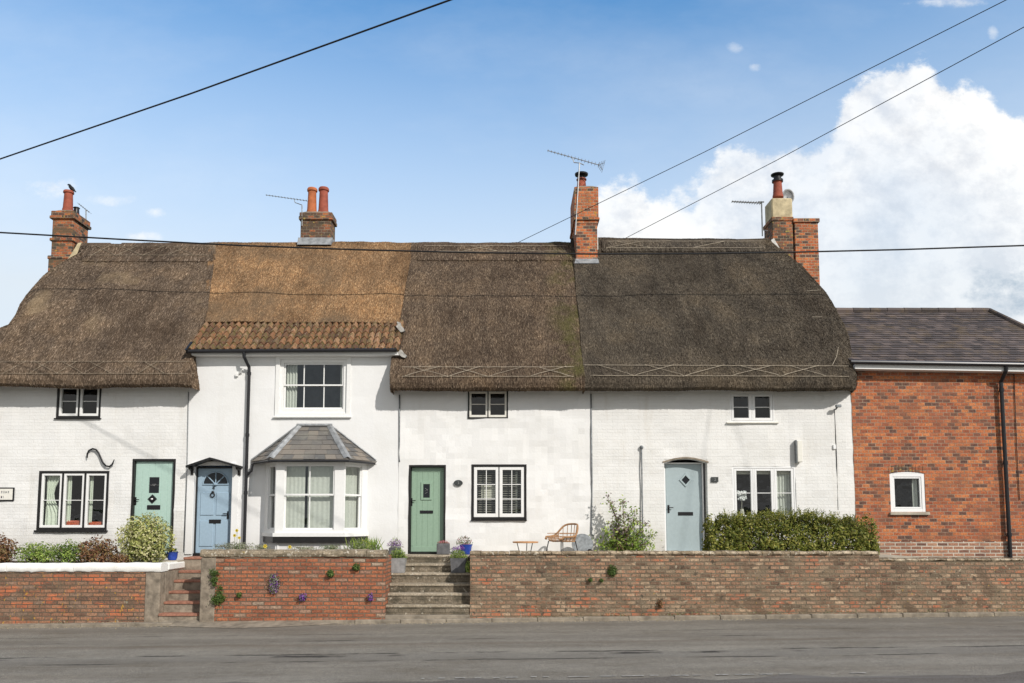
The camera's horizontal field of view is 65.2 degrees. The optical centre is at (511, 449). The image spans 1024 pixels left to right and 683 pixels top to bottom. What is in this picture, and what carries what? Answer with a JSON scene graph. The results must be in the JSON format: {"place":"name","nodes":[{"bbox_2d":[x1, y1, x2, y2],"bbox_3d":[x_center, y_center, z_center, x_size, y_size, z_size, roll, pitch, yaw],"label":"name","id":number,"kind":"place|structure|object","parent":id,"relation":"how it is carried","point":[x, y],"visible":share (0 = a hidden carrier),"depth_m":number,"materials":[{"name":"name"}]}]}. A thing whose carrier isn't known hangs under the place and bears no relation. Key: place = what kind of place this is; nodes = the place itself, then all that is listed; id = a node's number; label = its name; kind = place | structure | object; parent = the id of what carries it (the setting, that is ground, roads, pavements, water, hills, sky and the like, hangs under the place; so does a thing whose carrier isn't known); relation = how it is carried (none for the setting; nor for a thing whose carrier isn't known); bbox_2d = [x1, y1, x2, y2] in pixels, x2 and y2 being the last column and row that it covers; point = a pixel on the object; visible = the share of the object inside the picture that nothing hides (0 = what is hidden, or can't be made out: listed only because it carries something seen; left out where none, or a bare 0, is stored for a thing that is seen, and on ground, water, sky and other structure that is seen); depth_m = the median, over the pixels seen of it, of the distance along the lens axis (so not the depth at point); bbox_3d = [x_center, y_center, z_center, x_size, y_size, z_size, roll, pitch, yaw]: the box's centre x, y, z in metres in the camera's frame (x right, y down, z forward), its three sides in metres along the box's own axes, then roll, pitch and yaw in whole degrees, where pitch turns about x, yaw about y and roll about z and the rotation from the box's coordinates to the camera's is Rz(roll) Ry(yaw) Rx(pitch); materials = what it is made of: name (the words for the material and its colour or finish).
{"place":"outdoors","nodes":[
{"label":"outdoors","id":0,"kind":"place"},
{"bbox_2d":[8,561,156,562],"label":"garden soil","id":1,"kind":"structure","parent":0,"point":[54,562],"depth_m":17.03,"materials":[{"name":"brown soil"}]},
{"bbox_2d":[0,532,20,562],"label":"shrub","id":2,"kind":"object","parent":1,"relation":"on","point":[5,555],"visible":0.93,"depth_m":16.63,"materials":[{"name":"brown plant"}]},
{"bbox_2d":[9,540,59,562],"bbox_3d":[-9.854,2.150,16.627,1.078,0.534,0.580,0,-5,0],"label":"shrub","id":3,"kind":"object","parent":1,"relation":"on","point":[39,553],"visible":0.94,"depth_m":16.52,"materials":[{"name":"green plant"}]},
{"bbox_2d":[51,539,85,562],"bbox_3d":[-9.190,2.112,16.585,0.622,0.581,0.613,-4,-6,38],"label":"shrub","id":4,"kind":"object","parent":1,"relation":"on","point":[64,554],"visible":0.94,"depth_m":16.50,"materials":[{"name":"green plant"}]},
{"bbox_2d":[75,534,119,562],"bbox_3d":[-8.638,2.116,16.681,1.001,0.712,0.672,0,-5,0],"label":"shrub","id":5,"kind":"object","parent":1,"relation":"on","point":[100,550],"visible":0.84,"depth_m":16.55,"materials":[{"name":"brown plant"}]},
{"bbox_2d":[107,553,129,562],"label":"shrub","id":6,"kind":"object","parent":1,"relation":"on","point":[120,558],"visible":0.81,"depth_m":16.45,"materials":[{"name":"brown plant"}]},
{"bbox_2d":[115,512,176,562],"bbox_3d":[-7.711,1.883,16.900,1.275,1.169,0.899,0,-5,0],"label":"shrub","id":7,"kind":"object","parent":1,"relation":"on","point":[149,540],"visible":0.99,"depth_m":16.73,"materials":[{"name":"green plant"}]},
{"bbox_2d":[0,0,451,159],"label":"overhead wire","id":8,"kind":"object","parent":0,"point":[379,25],"visible":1,"depth_m":12.61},
{"bbox_2d":[0,616,1023,682],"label":"road","id":9,"kind":"structure","parent":0,"point":[711,649],"depth_m":12.27,"materials":[{"name":"grey asphalt"}]},
{"bbox_2d":[158,620,343,627],"bbox_3d":[-5.132,3.388,15.629,3.658,0.126,0.670,0,-5,0],"label":"mortar apron","id":10,"kind":"object","parent":9,"relation":"on","point":[227,624],"visible":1,"depth_m":15.65,"materials":[{"name":"concrete"}]},
{"bbox_2d":[3,611,1023,628],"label":"grit","id":11,"kind":"object","parent":9,"relation":"on","point":[582,616],"visible":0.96,"depth_m":15.69,"materials":[{"name":"grey gravel"}]},
{"bbox_2d":[220,671,1023,682],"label":"road edge","id":12,"kind":"object","parent":9,"relation":"attached to","point":[1015,677],"visible":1,"depth_m":9.85,"materials":[{"name":"asphalt"}]},
{"bbox_2d":[421,672,865,678],"bbox_3d":[1.677,2.867,10.170,5.661,0.068,0.092,0,-5,0],"label":"road marking","id":13,"kind":"object","parent":9,"relation":"on","point":[626,675],"visible":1,"depth_m":10.16,"materials":[{"name":"white paint"}]},
{"bbox_2d":[0,232,1023,254],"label":"overhead wire","id":14,"kind":"object","parent":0,"point":[512,252],"visible":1,"depth_m":18.87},
{"bbox_2d":[0,0,1023,326],"label":"sky","id":15,"kind":"structure","parent":0,"point":[439,123],"materials":[{"name":"blue"}]},
{"bbox_2d":[21,611,1022,623],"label":"pavement","id":16,"kind":"structure","parent":0,"point":[128,622],"depth_m":15.96,"materials":[{"name":"grey concrete"}]},
{"bbox_2d":[385,615,469,618],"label":"step kerb","id":17,"kind":"structure","parent":16,"relation":"on","point":[422,616],"depth_m":15.87,"materials":[{"name":"concrete"}]},
{"bbox_2d":[53,608,1022,622],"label":"weeds","id":18,"kind":"object","parent":16,"relation":"on","point":[719,614],"visible":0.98,"depth_m":15.94,"materials":[{"name":"green plant"}]},
{"bbox_2d":[509,554,918,557],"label":"terrace","id":19,"kind":"structure","parent":0,"point":[889,555],"depth_m":16.59,"materials":[{"name":"grey stone"}]},
{"bbox_2d":[513,541,537,555],"bbox_3d":[0.288,2.098,17.032,0.550,0.302,0.546,0,-5,0],"label":"side table","id":20,"kind":"object","parent":19,"relation":"on","point":[526,542],"visible":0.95,"depth_m":16.97,"materials":[{"name":"beige wood"}]},
{"bbox_2d":[545,523,578,550],"bbox_3d":[1.085,1.901,17.018,0.640,0.692,0.726,4,-6,-38],"label":"armchair","id":21,"kind":"object","parent":19,"relation":"on","point":[554,537],"visible":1,"depth_m":17.02,"materials":[{"name":"wood"}]},
{"bbox_2d":[572,534,592,550],"bbox_3d":[1.536,2.057,17.453,0.460,0.459,0.196,-1,-5,13],"label":"tipped table","id":22,"kind":"object","parent":19,"relation":"on","point":[584,542],"visible":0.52,"depth_m":17.46,"materials":[{"name":"grey metal"}]},
{"bbox_2d":[589,492,662,550],"bbox_3d":[2.522,1.611,17.553,1.687,1.387,0.683,0,-5,0],"label":"shrub","id":23,"kind":"object","parent":19,"relation":"on","point":[624,543],"visible":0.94,"depth_m":17.51,"materials":[{"name":"green plant"}]},
{"bbox_2d":[701,506,880,554],"bbox_3d":[5.835,1.716,16.847,3.557,1.106,0.964,0,-5,0],"label":"hedge","id":24,"kind":"object","parent":19,"relation":"on","point":[739,535],"visible":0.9,"depth_m":16.58,"materials":[{"name":"green plant"}]},
{"bbox_2d":[519,0,1005,241],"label":"overhead wire","id":25,"kind":"object","parent":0,"point":[783,112],"visible":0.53,"depth_m":16.53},
{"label":"back garden","id":26,"kind":"structure","parent":0,"visible":0},
{"bbox_2d":[0,189,218,560],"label":"cottage","id":27,"kind":"structure","parent":26,"relation":"on","point":[96,339],"depth_m":18.14,"materials":[{"name":"paint"}]},
{"bbox_2d":[0,487,14,500],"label":"house sign","id":28,"kind":"object","parent":27,"relation":"attached to","point":[7,493],"visible":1,"depth_m":17.94,"materials":[{"name":"white metal"}]},
{"bbox_2d":[67,184,75,191],"bbox_3d":[-12.145,-7.224,22.064,0.261,0.241,0.116,0,-5,0],"label":"bird","id":29,"kind":"object","parent":27,"relation":"on","point":[71,187],"visible":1,"depth_m":22.03},
{"bbox_2d":[34,471,109,531],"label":"window","id":30,"kind":"structure","parent":27,"relation":"in","point":[68,501],"depth_m":18.05,"materials":[{"name":"white paint"}]},
{"bbox_2d":[54,388,101,418],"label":"window","id":31,"kind":"structure","parent":27,"relation":"in","point":[71,403],"depth_m":18.19,"materials":[{"name":"black paint"}]},
{"bbox_2d":[78,203,89,219],"bbox_3d":[-12.053,-6.680,22.518,0.325,0.541,0.292,0,-5,0],"label":"aerial","id":32,"kind":"object","parent":27,"relation":"attached to","point":[85,211],"visible":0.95,"depth_m":22.51,"materials":[{"name":"grey metal"}]},
{"bbox_2d":[86,448,113,466],"bbox_3d":[-9.260,0.170,18.004,0.642,0.441,0.040,0,-5,0],"label":"wall anchor","id":33,"kind":"object","parent":27,"relation":"attached to","point":[97,451],"depth_m":17.99,"materials":[{"name":"black metal"}]},
{"bbox_2d":[129,459,175,557],"bbox_3d":[-8.070,1.304,18.007,0.971,2.208,0.145,0,-5,0],"label":"front door","id":34,"kind":"structure","parent":27,"relation":"in","point":[153,480],"depth_m":18.04,"materials":[{"name":"green paint"}]},
{"bbox_2d":[183,186,413,559],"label":"cottage","id":35,"kind":"structure","parent":26,"relation":"on","point":[293,433],"depth_m":18.16,"materials":[{"name":"white paint"}]},
{"bbox_2d":[183,392,188,551],"bbox_3d":[-7.334,0.479,18.014,0.046,3.608,0.016,0,-5,0],"label":"wall cable","id":36,"kind":"object","parent":35,"relation":"attached to","point":[186,472],"depth_m":18.00,"materials":[{"name":"grey metal"}]},
{"bbox_2d":[193,467,231,555],"bbox_3d":[-6.714,1.393,18.035,0.870,2.018,0.215,0,-5,0],"label":"front door","id":37,"kind":"structure","parent":35,"relation":"in","point":[212,525],"depth_m":18.07,"materials":[{"name":"blue paint"}]},
{"bbox_2d":[266,194,306,225],"bbox_3d":[-6.105,-6.484,21.627,1.116,0.882,0.152,0,-5,0],"label":"aerial","id":38,"kind":"object","parent":35,"relation":"attached to","point":[295,202],"visible":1,"depth_m":21.64,"materials":[{"name":"grey metal"}]},
{"bbox_2d":[273,357,351,417],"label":"window","id":39,"kind":"structure","parent":35,"relation":"in","point":[320,388],"depth_m":18.29,"materials":[{"name":"white paint"}]},
{"bbox_2d":[251,424,376,549],"bbox_3d":[-4.467,0.955,18.193,2.852,3.068,2.127,0,-5,0],"label":"bay window","id":40,"kind":"structure","parent":35,"relation":"in","point":[316,478],"depth_m":17.48,"materials":[{"name":"white paint"}]},
{"bbox_2d":[389,171,599,553],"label":"cottage","id":41,"kind":"structure","parent":26,"relation":"on","point":[487,377],"depth_m":18.12,"materials":[{"name":"white paint"}]},
{"bbox_2d":[399,395,399,461],"bbox_3d":[-2.545,-0.489,18.092,0.050,1.526,0.034,0,-5,0],"label":"wall cable","id":42,"kind":"object","parent":41,"relation":"attached to","point":[399,427],"depth_m":18.08,"materials":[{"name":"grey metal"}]},
{"bbox_2d":[408,465,445,553],"bbox_3d":[-1.908,1.359,18.030,0.836,2.043,0.200,0,-5,0],"label":"front door","id":43,"kind":"structure","parent":41,"relation":"in","point":[427,483],"depth_m":18.05,"materials":[{"name":"green paint"}]},
{"bbox_2d":[454,480,462,485],"bbox_3d":[-1.207,0.741,17.981,0.200,0.136,0.046,0,-5,0],"label":"number plaque","id":44,"kind":"object","parent":41,"relation":"attached to","point":[458,482],"visible":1,"depth_m":17.96,"materials":[{"name":"metal"}]},
{"bbox_2d":[468,391,507,418],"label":"window","id":45,"kind":"structure","parent":41,"relation":"in","point":[481,404],"depth_m":19.41,"materials":[{"name":"white paint"}]},
{"bbox_2d":[471,464,526,520],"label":"window","id":46,"kind":"structure","parent":41,"relation":"in","point":[498,491],"depth_m":18.04,"materials":[{"name":"black paint"}]},
{"bbox_2d":[547,150,604,234],"bbox_3d":[1.681,-6.746,20.938,1.499,2.302,0.360,0,-5,0],"label":"aerial","id":47,"kind":"object","parent":41,"relation":"attached to","point":[578,178],"visible":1,"depth_m":20.98,"materials":[{"name":"metal"}]},
{"bbox_2d":[570,172,856,550],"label":"cottage","id":48,"kind":"structure","parent":26,"relation":"on","point":[734,373],"depth_m":18.16,"materials":[{"name":"paint"}]},
{"bbox_2d":[590,394,593,535],"bbox_3d":[1.802,0.331,18.018,0.080,3.217,0.029,0,-5,0],"label":"wall cable","id":49,"kind":"object","parent":48,"relation":"attached to","point":[591,464],"depth_m":18.00,"materials":[{"name":"grey metal"}]},
{"bbox_2d":[640,445,643,547],"bbox_3d":[2.917,1.083,17.924,0.090,2.386,0.090,0,-5,0],"label":"wall pipe","id":50,"kind":"object","parent":48,"relation":"attached to","point":[641,447],"depth_m":17.94,"materials":[{"name":"grey metal"}]},
{"bbox_2d":[664,463,704,550],"bbox_3d":[3.902,1.335,18.075,0.903,2.118,0.285,0,-5,0],"label":"front door","id":51,"kind":"structure","parent":48,"relation":"in","point":[683,482],"depth_m":18.15,"materials":[{"name":"blue paint"}]},
{"bbox_2d":[711,477,717,481],"bbox_3d":[4.561,0.663,17.993,0.157,0.112,0.036,0,-5,0],"label":"number plaque","id":52,"kind":"object","parent":48,"relation":"attached to","point":[714,479],"visible":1,"depth_m":17.98,"materials":[{"name":"metal"}]},
{"bbox_2d":[737,491,746,514],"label":"white flowers","id":53,"kind":"object","parent":48,"relation":"in","point":[743,496],"visible":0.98,"depth_m":18.07,"materials":[{"name":"plant"}]},
{"bbox_2d":[731,200,767,235],"bbox_3d":[6.538,-6.366,21.988,0.981,0.995,0.252,0,-5,0],"label":"aerial","id":54,"kind":"object","parent":48,"relation":"attached to","point":[758,202],"visible":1,"depth_m":22.00,"materials":[{"name":"grey metal"}]},
{"bbox_2d":[726,392,778,423],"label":"window","id":55,"kind":"structure","parent":48,"relation":"in","point":[745,408],"depth_m":18.18,"materials":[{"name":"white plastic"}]},
{"bbox_2d":[732,466,796,517],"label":"window","id":56,"kind":"structure","parent":48,"relation":"in","point":[773,488],"depth_m":18.12,"materials":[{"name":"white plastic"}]},
{"bbox_2d":[783,189,793,201],"bbox_3d":[7.836,-7.057,22.739,0.360,0.726,0.115,0,-5,0],"label":"satellite dish","id":57,"kind":"object","parent":48,"relation":"attached to","point":[788,193],"visible":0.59,"depth_m":22.75,"materials":[{"name":"grey metal"}]},
{"bbox_2d":[794,440,802,462],"bbox_3d":[6.447,0.035,18.000,0.135,0.521,0.130,0,-5,0],"label":"alarm box","id":58,"kind":"object","parent":48,"relation":"attached to","point":[798,451],"visible":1,"depth_m":17.94,"materials":[{"name":"white paint"}]},
{"bbox_2d":[626,27,1023,237],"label":"overhead wire","id":59,"kind":"object","parent":48,"relation":"attached to","point":[842,124],"visible":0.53,"depth_m":16.32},
{"bbox_2d":[833,404,841,502],"bbox_3d":[7.323,0.161,17.954,0.154,2.362,0.200,0,-5,0],"label":"pipe","id":60,"kind":"object","parent":48,"relation":"attached to","point":[837,406],"visible":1,"depth_m":18.03,"materials":[{"name":"grey metal"}]},
{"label":"ground","id":61,"kind":"structure","parent":0,"visible":0},
{"bbox_2d":[0,561,184,623],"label":"retaining wall","id":62,"kind":"structure","parent":61,"relation":"on","point":[92,592],"depth_m":16.03,"materials":[{"name":"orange brick"}]},
{"bbox_2d":[159,560,183,561],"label":"stone slab","id":63,"kind":"structure","parent":62,"relation":"on","point":[172,560],"depth_m":16.93,"materials":[{"name":"beige stone"}]},
{"bbox_2d":[166,548,177,559],"bbox_3d":[-7.245,2.216,17.072,0.260,0.261,0.256,0,-5,0],"label":"flower pot","id":64,"kind":"object","parent":63,"relation":"on","point":[171,555],"visible":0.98,"depth_m":17.00,"materials":[{"name":"blue ceramic"}]},
{"bbox_2d":[158,556,201,621],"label":"steps","id":65,"kind":"structure","parent":61,"relation":"on","point":[183,603],"depth_m":16.45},
{"bbox_2d":[199,549,393,621],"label":"retaining wall","id":66,"kind":"structure","parent":61,"relation":"on","point":[344,591],"depth_m":15.90,"materials":[{"name":"red brick"}]},
{"bbox_2d":[208,569,226,608],"bbox_3d":[-5.821,2.738,15.822,0.404,0.798,0.115,0,-5,0],"label":"wall plant","id":67,"kind":"object","parent":66,"relation":"attached to","point":[218,597],"depth_m":15.81,"materials":[{"name":"green plant"}]},
{"bbox_2d":[213,541,259,548],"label":"plant","id":68,"kind":"object","parent":66,"relation":"on","point":[228,546],"visible":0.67,"depth_m":16.40,"materials":[{"name":"green plant"}]},
{"bbox_2d":[255,544,270,549],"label":"plant","id":69,"kind":"object","parent":66,"relation":"on","point":[261,546],"visible":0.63,"depth_m":16.39,"materials":[{"name":"green plant"}]},
{"bbox_2d":[267,573,279,593],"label":"wall plant","id":70,"kind":"object","parent":66,"relation":"attached to","point":[272,582],"depth_m":15.83,"materials":[{"name":"purple plant"}]},
{"bbox_2d":[287,545,316,549],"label":"plant","id":71,"kind":"object","parent":66,"relation":"on","point":[301,547],"visible":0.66,"depth_m":16.39,"materials":[{"name":"green plant"}]},
{"bbox_2d":[299,593,306,600],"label":"wall plant","id":72,"kind":"object","parent":66,"relation":"attached to","point":[302,597],"depth_m":15.80,"materials":[{"name":"purple plant"}]},
{"bbox_2d":[326,570,333,577],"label":"wall plant","id":73,"kind":"object","parent":66,"relation":"attached to","point":[330,573],"depth_m":15.84,"materials":[{"name":"green plant"}]},
{"bbox_2d":[319,544,343,548],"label":"plant","id":74,"kind":"object","parent":66,"relation":"on","point":[331,547],"visible":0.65,"depth_m":16.40,"materials":[{"name":"green plant"}]},
{"bbox_2d":[352,563,360,570],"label":"wall plant","id":75,"kind":"object","parent":66,"relation":"attached to","point":[356,566],"depth_m":15.85,"materials":[{"name":"green plant"}]},
{"bbox_2d":[344,539,378,549],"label":"plant","id":76,"kind":"object","parent":66,"relation":"on","point":[360,546],"visible":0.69,"depth_m":16.36,"materials":[{"name":"green plant"}]},
{"bbox_2d":[343,536,382,549],"bbox_3d":[-3.023,1.901,16.467,0.820,0.328,0.624,-2,-5,21],"label":"plant","id":77,"kind":"object","parent":66,"relation":"on","point":[369,543],"visible":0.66,"depth_m":16.42,"materials":[{"name":"green plant"}]},
{"bbox_2d":[386,554,469,614],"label":"steps","id":78,"kind":"structure","parent":61,"relation":"on","point":[427,584],"depth_m":16.50,"materials":[{"name":"stone"}]},
{"bbox_2d":[390,548,407,572],"bbox_3d":[-2.408,2.322,16.904,0.403,0.523,0.340,0,-5,0],"label":"planter","id":79,"kind":"object","parent":78,"relation":"on","point":[398,563],"visible":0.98,"depth_m":16.74,"materials":[{"name":"metal"}]},
{"bbox_2d":[387,538,403,554],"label":"flowering plant","id":80,"kind":"object","parent":79,"relation":"in","point":[392,546],"visible":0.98,"depth_m":17.27,"materials":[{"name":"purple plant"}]},
{"bbox_2d":[437,541,449,554],"bbox_3d":[-1.511,2.136,17.601,0.286,0.317,0.270,0,-5,0],"label":"planter","id":81,"kind":"object","parent":78,"relation":"on","point":[443,547],"visible":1,"depth_m":17.47,"materials":[{"name":"grey stone"}]},
{"bbox_2d":[449,545,467,572],"bbox_3d":[-1.129,2.297,16.906,0.398,0.574,0.330,0,-5,0],"label":"planter","id":82,"kind":"object","parent":78,"relation":"on","point":[458,560],"visible":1,"depth_m":16.74,"materials":[{"name":"grey stone"}]},
{"bbox_2d":[456,536,472,554],"bbox_3d":[-1.042,2.078,17.540,0.376,0.422,0.304,0,-5,0],"label":"planter","id":83,"kind":"object","parent":78,"relation":"on","point":[467,548],"visible":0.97,"depth_m":17.46,"materials":[{"name":"blue ceramic"}]},
{"bbox_2d":[0,612,1023,627],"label":"kerb","id":84,"kind":"structure","parent":61,"relation":"on","point":[604,618],"depth_m":15.75,"materials":[{"name":"concrete"}]},
{"bbox_2d":[470,550,880,618],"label":"retaining wall","id":85,"kind":"structure","parent":61,"relation":"on","point":[559,584],"depth_m":16.05,"materials":[{"name":"brick"}]},
{"bbox_2d":[465,560,469,572],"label":"plant","id":86,"kind":"object","parent":85,"relation":"attached to","point":[467,567],"visible":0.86,"depth_m":16.33,"materials":[{"name":"green plant"}]},
{"bbox_2d":[607,564,616,576],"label":"wall plant","id":87,"kind":"object","parent":85,"relation":"attached to","point":[612,570],"depth_m":16.01,"materials":[{"name":"green plant"}]},
{"bbox_2d":[658,598,662,608],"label":"wall plant","id":88,"kind":"object","parent":85,"relation":"attached to","point":[660,605],"depth_m":15.95,"materials":[{"name":"plant"}]},
{"bbox_2d":[879,557,1023,612],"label":"retaining wall","id":89,"kind":"structure","parent":61,"relation":"on","point":[942,584],"depth_m":16.04,"materials":[{"name":"brick"}]},
{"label":"earth bank","id":90,"kind":"structure","parent":0,"visible":0},
{"bbox_2d":[836,308,1023,557],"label":"brick house","id":91,"kind":"structure","parent":90,"relation":"on","point":[937,400],"depth_m":18.08,"materials":[{"name":"red brick"}]},
{"bbox_2d":[889,472,929,514],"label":"window","id":92,"kind":"structure","parent":91,"relation":"in","point":[907,489],"depth_m":18.03,"materials":[{"name":"white plastic"}]}
]}

